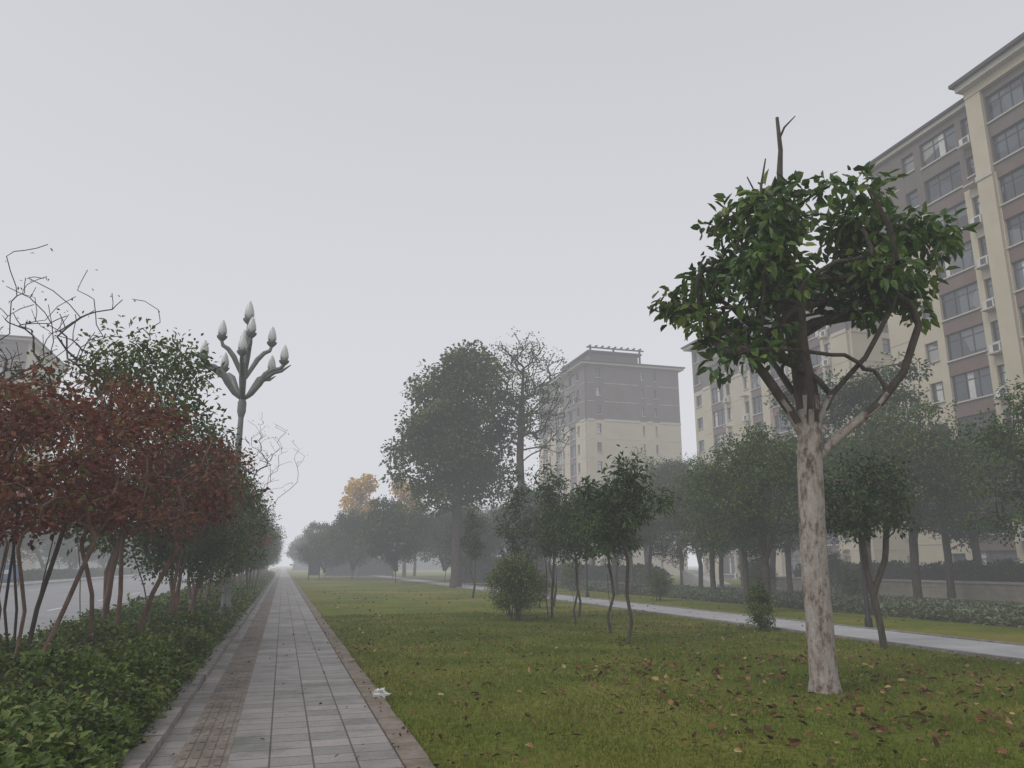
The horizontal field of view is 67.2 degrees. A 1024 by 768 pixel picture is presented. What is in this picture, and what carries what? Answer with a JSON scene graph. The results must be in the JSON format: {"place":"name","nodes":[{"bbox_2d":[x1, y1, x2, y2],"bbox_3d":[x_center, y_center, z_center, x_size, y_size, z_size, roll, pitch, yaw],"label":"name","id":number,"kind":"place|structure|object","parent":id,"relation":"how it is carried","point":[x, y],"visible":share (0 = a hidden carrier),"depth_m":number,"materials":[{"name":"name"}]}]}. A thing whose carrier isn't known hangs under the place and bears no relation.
{"place":"outdoors","nodes":[
{"label":"outdoors","id":0,"kind":"place"},
{"bbox_2d":[2,570,196,584],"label":"pavement","id":1,"kind":"structure","parent":0,"point":[26,582],"depth_m":73.12,"materials":[{"name":"concrete"}]},
{"bbox_2d":[0,567,274,640],"bbox_3d":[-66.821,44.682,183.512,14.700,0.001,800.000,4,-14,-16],"label":"road","id":2,"kind":"structure","parent":0,"point":[55,595],"depth_m":37.23,"materials":[{"name":"grey asphalt"}]},
{"bbox_2d":[147,568,434,767],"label":"sidewalk","id":3,"kind":"structure","parent":0,"point":[307,730],"depth_m":8.55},
{"bbox_2d":[172,568,281,767],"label":"tactile paving","id":4,"kind":"structure","parent":3,"relation":"on","point":[209,742],"depth_m":8.50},
{"bbox_2d":[0,0,1023,565],"label":"sky","id":5,"kind":"structure","parent":0,"point":[387,185],"materials":[{"name":"grey"}]},
{"bbox_2d":[269,565,1023,767],"bbox_3d":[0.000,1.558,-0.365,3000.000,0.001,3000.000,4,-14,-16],"label":"ground","id":6,"kind":"structure","parent":0,"point":[314,588],"depth_m":10.55,"materials":[{"name":"green plant"}]},
{"bbox_2d":[0,508,30,559],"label":"roadside tree","id":7,"kind":"object","parent":6,"relation":"on","point":[9,550],"visible":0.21,"depth_m":64.28,"materials":[{"name":"green plant"}]},
{"bbox_2d":[0,492,59,563],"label":"roadside tree","id":8,"kind":"object","parent":6,"relation":"on","point":[41,537],"visible":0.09,"depth_m":74.61,"materials":[{"name":"green plant"}]},
{"bbox_2d":[0,339,60,570],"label":"walls","id":9,"kind":"structure","parent":6,"relation":"on","point":[23,346],"depth_m":107.38,"materials":[{"name":"grey concrete"}]},
{"bbox_2d":[0,334,70,371],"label":"roof","id":10,"kind":"structure","parent":9,"relation":"on","point":[38,344],"depth_m":108.97,"materials":[{"name":"grey concrete"}]},
{"bbox_2d":[0,276,97,498],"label":"bare tree","id":11,"kind":"object","parent":6,"relation":"on","point":[9,379],"visible":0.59,"depth_m":11.04,"materials":[{"name":"brown plant"}]},
{"bbox_2d":[15,519,89,570],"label":"roadside tree","id":12,"kind":"object","parent":6,"relation":"on","point":[39,553],"visible":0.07,"depth_m":82.47,"materials":[{"name":"green plant"}]},
{"bbox_2d":[39,529,107,568],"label":"roadside tree","id":13,"kind":"object","parent":6,"relation":"on","point":[73,563],"visible":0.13,"depth_m":91.19,"materials":[{"name":"green plant"}]},
{"bbox_2d":[0,375,163,591],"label":"red maple tree","id":14,"kind":"object","parent":6,"relation":"on","point":[7,505],"visible":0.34,"depth_m":10.28,"materials":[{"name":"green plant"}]},
{"bbox_2d":[0,244,167,653],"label":"bare tree","id":15,"kind":"object","parent":6,"relation":"on","point":[45,581],"visible":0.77,"depth_m":10.99,"materials":[{"name":"brown plant"}]},
{"bbox_2d":[0,566,180,582],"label":"hedge","id":16,"kind":"object","parent":6,"relation":"on","point":[38,574],"visible":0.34,"depth_m":83.57,"materials":[{"name":"plant"}]},
{"bbox_2d":[1,571,196,587],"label":"kerb","id":17,"kind":"structure","parent":6,"relation":"on","point":[4,586],"depth_m":69.13,"materials":[{"name":"concrete"}]},
{"bbox_2d":[0,358,198,669],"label":"red maple tree","id":18,"kind":"object","parent":6,"relation":"on","point":[122,427],"visible":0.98,"depth_m":8.75,"materials":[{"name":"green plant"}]},
{"bbox_2d":[35,538,200,570],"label":"distant trees","id":19,"kind":"object","parent":6,"relation":"on","point":[90,565],"visible":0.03,"depth_m":204.65,"materials":[{"name":"green plant"}]},
{"bbox_2d":[0,596,238,767],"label":"hedge","id":20,"kind":"object","parent":6,"relation":"on","point":[74,699],"visible":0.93,"depth_m":7.42,"materials":[{"name":"plant"}]},
{"bbox_2d":[3,315,257,623],"bbox_3d":[-7.574,1.891,14.632,5.326,6.358,4.552,-13,-18,43],"label":"green street tree","id":21,"kind":"object","parent":6,"relation":"on","point":[176,364],"visible":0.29,"depth_m":14.39,"materials":[{"name":"green plant"}]},
{"bbox_2d":[7,397,272,645],"bbox_3d":[-5.673,2.223,11.523,3.757,4.263,3.564,-6,-14,23],"label":"red maple tree","id":22,"kind":"object","parent":6,"relation":"on","point":[176,519],"visible":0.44,"depth_m":11.41,"materials":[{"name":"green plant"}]},
{"bbox_2d":[61,434,253,622],"bbox_3d":[-6.881,3.019,14.735,3.480,4.169,3.493,3,-14,-13],"label":"red maple tree","id":23,"kind":"object","parent":6,"relation":"on","point":[166,538],"visible":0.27,"depth_m":14.94,"materials":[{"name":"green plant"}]},
{"bbox_2d":[108,416,271,611],"bbox_3d":[-7.672,3.366,18.308,4.302,5.135,3.676,9,-16,-35],"label":"green street tree","id":24,"kind":"object","parent":6,"relation":"on","point":[247,495],"visible":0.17,"depth_m":18.20,"materials":[{"name":"green plant"}]},
{"bbox_2d":[113,569,275,620],"bbox_3d":[-22.287,16.577,65.400,3.665,1.156,98.233,4,-14,-16],"label":"hedge","id":25,"kind":"object","parent":6,"relation":"on","point":[242,599],"visible":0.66,"depth_m":25.24,"materials":[{"name":"plant"}]},
{"bbox_2d":[117,569,279,767],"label":"kerb","id":26,"kind":"structure","parent":6,"relation":"on","point":[143,754],"depth_m":8.04,"materials":[{"name":"concrete"}]},
{"bbox_2d":[128,452,269,620],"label":"green street tree","id":27,"kind":"object","parent":6,"relation":"on","point":[197,564],"visible":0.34,"depth_m":16.64,"materials":[{"name":"green plant"}]},
{"bbox_2d":[135,442,275,605],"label":"green street tree","id":28,"kind":"object","parent":6,"relation":"on","point":[217,572],"visible":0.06,"depth_m":21.50,"materials":[{"name":"green plant"}]},
{"bbox_2d":[174,495,266,597],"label":"green street tree","id":29,"kind":"object","parent":6,"relation":"on","point":[235,552],"visible":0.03,"depth_m":24.82,"materials":[{"name":"green plant"}]},
{"bbox_2d":[197,503,281,593],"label":"street tree","id":30,"kind":"object","parent":6,"relation":"on","point":[254,543],"visible":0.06,"depth_m":28.24,"materials":[{"name":"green plant"}]},
{"bbox_2d":[198,301,290,619],"bbox_3d":[-7.074,1.907,19.793,2.371,8.567,2.283,4,-14,-16],"label":"street lamp","id":31,"kind":"object","parent":6,"relation":"on","point":[248,335],"visible":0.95,"depth_m":20.20,"materials":[{"name":"metal"}]},
{"bbox_2d":[217,482,281,586],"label":"green street tree","id":32,"kind":"object","parent":6,"relation":"on","point":[268,515],"visible":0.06,"depth_m":31.27,"materials":[{"name":"green plant"}]},
{"bbox_2d":[226,420,307,593],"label":"bare tree","id":33,"kind":"object","parent":6,"relation":"on","point":[263,456],"visible":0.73,"depth_m":32.13,"materials":[{"name":"grey plant"}]},
{"bbox_2d":[297,520,325,562],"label":"round tree","id":34,"kind":"object","parent":6,"relation":"on","point":[312,528],"visible":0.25,"depth_m":117.76,"materials":[{"name":"green plant"}]},
{"bbox_2d":[307,559,321,579],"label":"notice board","id":35,"kind":"object","parent":6,"relation":"on","point":[314,568],"visible":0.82,"depth_m":81.17,"materials":[{"name":"black metal"}]},
{"bbox_2d":[294,530,351,578],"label":"round tree","id":36,"kind":"object","parent":6,"relation":"on","point":[316,545],"visible":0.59,"depth_m":86.73,"materials":[{"name":"green plant"}]},
{"bbox_2d":[321,506,385,570],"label":"round tree","id":37,"kind":"object","parent":6,"relation":"on","point":[347,523],"visible":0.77,"depth_m":79.94,"materials":[{"name":"green plant"}]},
{"bbox_2d":[322,557,394,575],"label":"shrub border","id":38,"kind":"object","parent":6,"relation":"on","point":[373,567],"visible":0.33,"depth_m":113.41,"materials":[{"name":"green plant"}]},
{"bbox_2d":[338,473,380,576],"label":"yellow ginkgo tree","id":39,"kind":"object","parent":6,"relation":"on","point":[358,489],"visible":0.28,"depth_m":107.96,"materials":[{"name":"brown plant"}]},
{"bbox_2d":[345,494,443,582],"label":"round tree","id":40,"kind":"object","parent":6,"relation":"on","point":[388,520],"visible":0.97,"depth_m":67.57,"materials":[{"name":"green plant"}]},
{"bbox_2d":[288,539,514,569],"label":"distant trees","id":41,"kind":"object","parent":6,"relation":"on","point":[423,565],"visible":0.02,"depth_m":230.36,"materials":[{"name":"green plant"}]},
{"bbox_2d":[389,478,424,576],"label":"tree","id":42,"kind":"object","parent":6,"relation":"on","point":[400,493],"visible":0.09,"depth_m":103.50,"materials":[{"name":"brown plant"}]},
{"bbox_2d":[413,506,483,581],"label":"round tree","id":43,"kind":"object","parent":6,"relation":"on","point":[441,519],"visible":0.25,"depth_m":74.13,"materials":[{"name":"green plant"}]},
{"bbox_2d":[378,339,525,587],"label":"tree","id":44,"kind":"object","parent":6,"relation":"on","point":[456,444],"visible":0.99,"depth_m":55.91,"materials":[{"name":"green plant"}]},
{"bbox_2d":[431,512,501,584],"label":"round tree","id":45,"kind":"object","parent":6,"relation":"on","point":[447,543],"visible":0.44,"depth_m":61.19,"materials":[{"name":"green plant"}]},
{"bbox_2d":[456,500,490,597],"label":"slim tree","id":46,"kind":"object","parent":6,"relation":"on","point":[474,544],"visible":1,"depth_m":38.13,"materials":[{"name":"green plant"}]},
{"bbox_2d":[450,554,551,582],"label":"shrub border","id":47,"kind":"object","parent":6,"relation":"on","point":[483,569],"visible":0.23,"depth_m":70.11,"materials":[{"name":"green plant"}]},
{"bbox_2d":[479,499,543,563],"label":"round tree","id":48,"kind":"object","parent":6,"relation":"on","point":[495,523],"visible":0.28,"depth_m":66.73,"materials":[{"name":"green plant"}]},
{"bbox_2d":[484,556,539,616],"bbox_3d":[0.019,6.491,24.705,1.815,1.957,1.876,-2,-13,8],"label":"bush","id":49,"kind":"object","parent":6,"relation":"on","point":[494,584],"visible":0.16,"depth_m":24.58,"materials":[{"name":"green plant"}]},
{"bbox_2d":[482,547,547,620],"bbox_3d":[0.157,5.935,22.786,2.016,2.174,2.085,8,-15,-31],"label":"bush","id":50,"kind":"object","parent":6,"relation":"on","point":[515,575],"visible":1,"depth_m":22.60,"materials":[{"name":"green plant"}]},
{"bbox_2d":[491,469,540,610],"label":"slim tree","id":51,"kind":"object","parent":6,"relation":"on","point":[512,535],"visible":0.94,"depth_m":27.73,"materials":[{"name":"green plant"}]},
{"bbox_2d":[464,326,580,563],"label":"sparse tall tree","id":52,"kind":"object","parent":6,"relation":"on","point":[521,415],"visible":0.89,"depth_m":55.62,"materials":[{"name":"grey plant"}]},
{"bbox_2d":[517,494,547,599],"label":"slim tree","id":53,"kind":"object","parent":6,"relation":"on","point":[537,556],"visible":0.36,"depth_m":34.95,"materials":[{"name":"green plant"}]},
{"bbox_2d":[504,485,567,572],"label":"street tree","id":54,"kind":"object","parent":6,"relation":"on","point":[528,496],"visible":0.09,"depth_m":70.96,"materials":[{"name":"green plant"}]},
{"bbox_2d":[527,572,551,607],"bbox_3d":[0.940,7.818,29.468,1.459,1.522,1.412,2,-13,-6],"label":"bush","id":55,"kind":"object","parent":6,"relation":"on","point":[542,582],"visible":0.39,"depth_m":29.29,"materials":[{"name":"green plant"}]},
{"bbox_2d":[524,460,574,618],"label":"slim tree","id":56,"kind":"object","parent":6,"relation":"on","point":[547,548],"visible":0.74,"depth_m":23.67,"materials":[{"name":"green plant"}]},
{"bbox_2d":[528,474,574,605],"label":"slim tree","id":57,"kind":"object","parent":6,"relation":"on","point":[555,592],"visible":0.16,"depth_m":31.03,"materials":[{"name":"green plant"}]},
{"bbox_2d":[536,497,602,623],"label":"young tree","id":58,"kind":"object","parent":6,"relation":"on","point":[573,541],"visible":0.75,"depth_m":21.79,"materials":[{"name":"green plant"}]},
{"bbox_2d":[540,481,602,616],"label":"young tree","id":59,"kind":"object","parent":6,"relation":"on","point":[573,494],"visible":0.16,"depth_m":24.64,"materials":[{"name":"green plant"}]},
{"bbox_2d":[557,557,589,590],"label":"bush","id":60,"kind":"object","parent":6,"relation":"on","point":[569,571],"visible":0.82,"depth_m":47.37,"materials":[{"name":"green plant"}]},
{"bbox_2d":[170,589,1023,767],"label":"fallen leaves","id":61,"kind":"object","parent":6,"relation":"on","point":[794,742],"visible":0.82,"depth_m":9.91,"materials":[{"name":"brown plant"}]},
{"bbox_2d":[546,562,674,584],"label":"hedge","id":62,"kind":"object","parent":6,"relation":"on","point":[597,573],"visible":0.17,"depth_m":59.45,"materials":[{"name":"plant"}]},
{"bbox_2d":[568,478,657,633],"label":"young tree","id":63,"kind":"object","parent":6,"relation":"on","point":[632,544],"visible":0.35,"depth_m":18.63,"materials":[{"name":"green plant"}]},
{"bbox_2d":[568,480,657,594],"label":"street tree","id":64,"kind":"object","parent":6,"relation":"on","point":[615,577],"visible":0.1,"depth_m":42.03,"materials":[{"name":"green plant"}]},
{"bbox_2d":[539,353,687,574],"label":"walls","id":65,"kind":"structure","parent":6,"relation":"on","point":[615,392],"depth_m":122.15,"materials":[{"name":"beige paint"}]},
{"bbox_2d":[543,369,662,568],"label":"windows","id":66,"kind":"structure","parent":65,"relation":"attached to","point":[573,434],"depth_m":124.56,"materials":[{"name":"grey glass"}]},
{"bbox_2d":[532,344,684,393],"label":"roof","id":67,"kind":"structure","parent":65,"relation":"on","point":[574,365],"depth_m":124.68,"materials":[{"name":"grey concrete"}]},
{"bbox_2d":[539,377,686,555],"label":"trim","id":68,"kind":"structure","parent":65,"relation":"attached to","point":[614,420],"depth_m":122.48,"materials":[{"name":"beige concrete"}]},
{"bbox_2d":[572,444,682,643],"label":"young tree","id":69,"kind":"object","parent":6,"relation":"on","point":[627,481],"visible":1,"depth_m":16.38,"materials":[{"name":"green plant"}]},
{"bbox_2d":[607,447,667,563],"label":"street tree","id":70,"kind":"object","parent":6,"relation":"on","point":[644,485],"visible":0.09,"depth_m":69.56,"materials":[{"name":"green plant"}]},
{"bbox_2d":[621,490,691,586],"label":"street tree","id":71,"kind":"object","parent":6,"relation":"on","point":[661,547],"visible":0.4,"depth_m":45.88,"materials":[{"name":"green plant"}]},
{"bbox_2d":[641,567,673,600],"bbox_3d":[6.651,9.149,35.140,1.459,1.522,1.412,-4,-14,18],"label":"bush","id":72,"kind":"object","parent":6,"relation":"on","point":[659,583],"visible":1,"depth_m":35.01,"materials":[{"name":"green plant"}]},
{"bbox_2d":[644,452,713,584],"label":"street tree","id":73,"kind":"object","parent":6,"relation":"on","point":[671,465],"visible":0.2,"depth_m":59.88,"materials":[{"name":"green plant"}]},
{"bbox_2d":[645,463,728,586],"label":"street tree","id":74,"kind":"object","parent":6,"relation":"on","point":[700,567],"visible":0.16,"depth_m":50.77,"materials":[{"name":"green plant"}]},
{"bbox_2d":[367,575,1023,662],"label":"footpath","id":75,"kind":"structure","parent":6,"relation":"on","point":[998,650],"depth_m":18.56,"materials":[{"name":"concrete"}]},
{"bbox_2d":[649,452,765,589],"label":"street tree","id":76,"kind":"object","parent":6,"relation":"on","point":[681,522],"visible":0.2,"depth_m":38.39,"materials":[{"name":"green plant"}]},
{"bbox_2d":[678,496,740,588],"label":"street tree","id":77,"kind":"object","parent":6,"relation":"on","point":[721,555],"visible":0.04,"depth_m":43.47,"materials":[{"name":"green plant"}]},
{"bbox_2d":[674,464,794,604],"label":"street tree","id":78,"kind":"object","parent":6,"relation":"on","point":[753,547],"visible":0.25,"depth_m":32.31,"materials":[{"name":"green plant"}]},
{"bbox_2d":[680,422,831,607],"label":"street tree","id":79,"kind":"object","parent":6,"relation":"on","point":[775,464],"visible":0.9,"depth_m":27.46,"materials":[{"name":"green plant"}]},
{"bbox_2d":[743,577,777,630],"bbox_3d":[6.173,5.536,19.220,0.793,1.428,0.858,-1,-13,4],"label":"conical shrub","id":80,"kind":"object","parent":6,"relation":"on","point":[759,618],"visible":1,"depth_m":19.14,"materials":[{"name":"green plant"}]},
{"bbox_2d":[749,561,780,588],"bbox_3d":[13.023,10.075,39.985,1.815,1.957,1.876,-3,-14,13],"label":"bush","id":81,"kind":"object","parent":6,"relation":"on","point":[757,574],"visible":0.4,"depth_m":39.92,"materials":[{"name":"green plant"}]},
{"bbox_2d":[532,578,1023,628],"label":"ground cover plants","id":82,"kind":"object","parent":6,"relation":"on","point":[998,613],"visible":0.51,"depth_m":26.10,"materials":[{"name":"green plant"}]},
{"bbox_2d":[767,506,799,590],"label":"street tree","id":83,"kind":"object","parent":6,"relation":"on","point":[773,558],"visible":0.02,"depth_m":48.97,"materials":[{"name":"green plant"}]},
{"bbox_2d":[734,467,835,592],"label":"street tree","id":84,"kind":"object","parent":6,"relation":"on","point":[788,572],"visible":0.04,"depth_m":42.58,"materials":[{"name":"green plant"}]},
{"bbox_2d":[691,287,909,578],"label":"walls","id":85,"kind":"structure","parent":6,"relation":"on","point":[855,345],"depth_m":81.33,"materials":[{"name":"beige paint"}]},
{"bbox_2d":[693,307,908,578],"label":"trim","id":86,"kind":"structure","parent":85,"relation":"attached to","point":[826,362],"depth_m":80.61,"materials":[{"name":"beige paint"}]},
{"bbox_2d":[695,292,909,574],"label":"windows","id":87,"kind":"structure","parent":85,"relation":"attached to","point":[719,420],"depth_m":86.57,"materials":[{"name":"grey glass"}]},
{"bbox_2d":[647,116,979,693],"bbox_3d":[4.494,-0.074,10.837,4.527,8.396,3.502,4,-14,-16],"label":"broadleaf tree","id":88,"kind":"object","parent":6,"relation":"on","point":[767,269],"visible":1,"depth_m":10.72,"materials":[{"name":"green plant"}]},
{"bbox_2d":[827,548,853,594],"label":"bush","id":89,"kind":"object","parent":6,"relation":"on","point":[833,557],"visible":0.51,"depth_m":42.09,"materials":[{"name":"green plant"}]},
{"bbox_2d":[831,563,862,596],"bbox_3d":[15.176,8.901,34.534,1.668,1.739,1.613,-12,-18,41],"label":"bush","id":90,"kind":"object","parent":6,"relation":"on","point":[852,582],"visible":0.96,"depth_m":34.39,"materials":[{"name":"green plant"}]},
{"bbox_2d":[760,351,949,596],"bbox_3d":[17.884,4.939,39.788,9.418,12.052,9.316,-10,-17,37],"label":"street tree","id":91,"kind":"object","parent":6,"relation":"on","point":[862,389],"visible":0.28,"depth_m":38.56,"materials":[{"name":"green plant"}]},
{"bbox_2d":[849,500,872,627],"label":"tree","id":92,"kind":"object","parent":6,"relation":"on","point":[868,620],"visible":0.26,"depth_m":19.88,"materials":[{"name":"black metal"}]},
{"bbox_2d":[795,448,931,647],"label":"dark small tree","id":93,"kind":"object","parent":6,"relation":"on","point":[865,517],"visible":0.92,"depth_m":15.54,"materials":[{"name":"green plant"}]},
{"bbox_2d":[776,576,1023,601],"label":"wall","id":94,"kind":"structure","parent":6,"relation":"on","point":[991,591],"depth_m":37.32,"materials":[{"name":"stone"}]},
{"bbox_2d":[791,557,1023,581],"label":"hedge","id":95,"kind":"object","parent":6,"relation":"on","point":[1007,570],"visible":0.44,"depth_m":40.44,"materials":[{"name":"plant"}]},
{"bbox_2d":[823,386,997,600],"bbox_3d":[16.594,4.566,32.341,6.805,9.308,6.828,-6,-14,23],"label":"street tree","id":96,"kind":"object","parent":6,"relation":"on","point":[924,455],"visible":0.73,"depth_m":31.59,"materials":[{"name":"green plant"}]},
{"bbox_2d":[848,424,1018,599],"bbox_3d":[20.656,6.078,37.139,6.453,8.547,7.343,8,-15,-30],"label":"street tree","id":97,"kind":"object","parent":6,"relation":"on","point":[956,528],"visible":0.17,"depth_m":36.00,"materials":[{"name":"green plant"}]},
{"bbox_2d":[871,51,1023,565],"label":"walls","id":98,"kind":"structure","parent":6,"relation":"on","point":[999,272],"depth_m":52.97,"materials":[{"name":"beige paint"}]},
{"bbox_2d":[864,32,1023,170],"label":"roof","id":99,"kind":"structure","parent":98,"relation":"on","point":[1002,56],"depth_m":53.85,"materials":[{"name":"beige paint"}]},
{"bbox_2d":[889,100,1023,544],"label":"trim","id":100,"kind":"structure","parent":98,"relation":"attached to","point":[995,348],"depth_m":52.38,"materials":[{"name":"beige paint"}]},
{"bbox_2d":[903,74,1023,565],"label":"windows","id":101,"kind":"structure","parent":98,"relation":"attached to","point":[966,342],"depth_m":53.48,"materials":[{"name":"grey glass"}]},
{"bbox_2d":[890,435,1022,564],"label":"street tree","id":102,"kind":"object","parent":6,"relation":"on","point":[976,555],"visible":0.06,"depth_m":40.48,"materials":[{"name":"green plant"}]},
{"bbox_2d":[951,375,1023,547],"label":"street tree","id":103,"kind":"object","parent":6,"relation":"on","point":[992,434],"visible":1,"depth_m":23.57,"materials":[{"name":"green plant"}]},
{"bbox_2d":[966,425,1023,524],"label":"street tree","id":104,"kind":"object","parent":6,"relation":"on","point":[1010,463],"visible":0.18,"depth_m":32.91,"materials":[{"name":"green plant"}]},
{"bbox_2d":[682,570,732,587],"bbox_3d":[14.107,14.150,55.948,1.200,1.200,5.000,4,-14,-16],"label":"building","id":105,"kind":"structure","parent":0,"point":[690,577],"depth_m":56.48,"materials":[{"name":"paint"}]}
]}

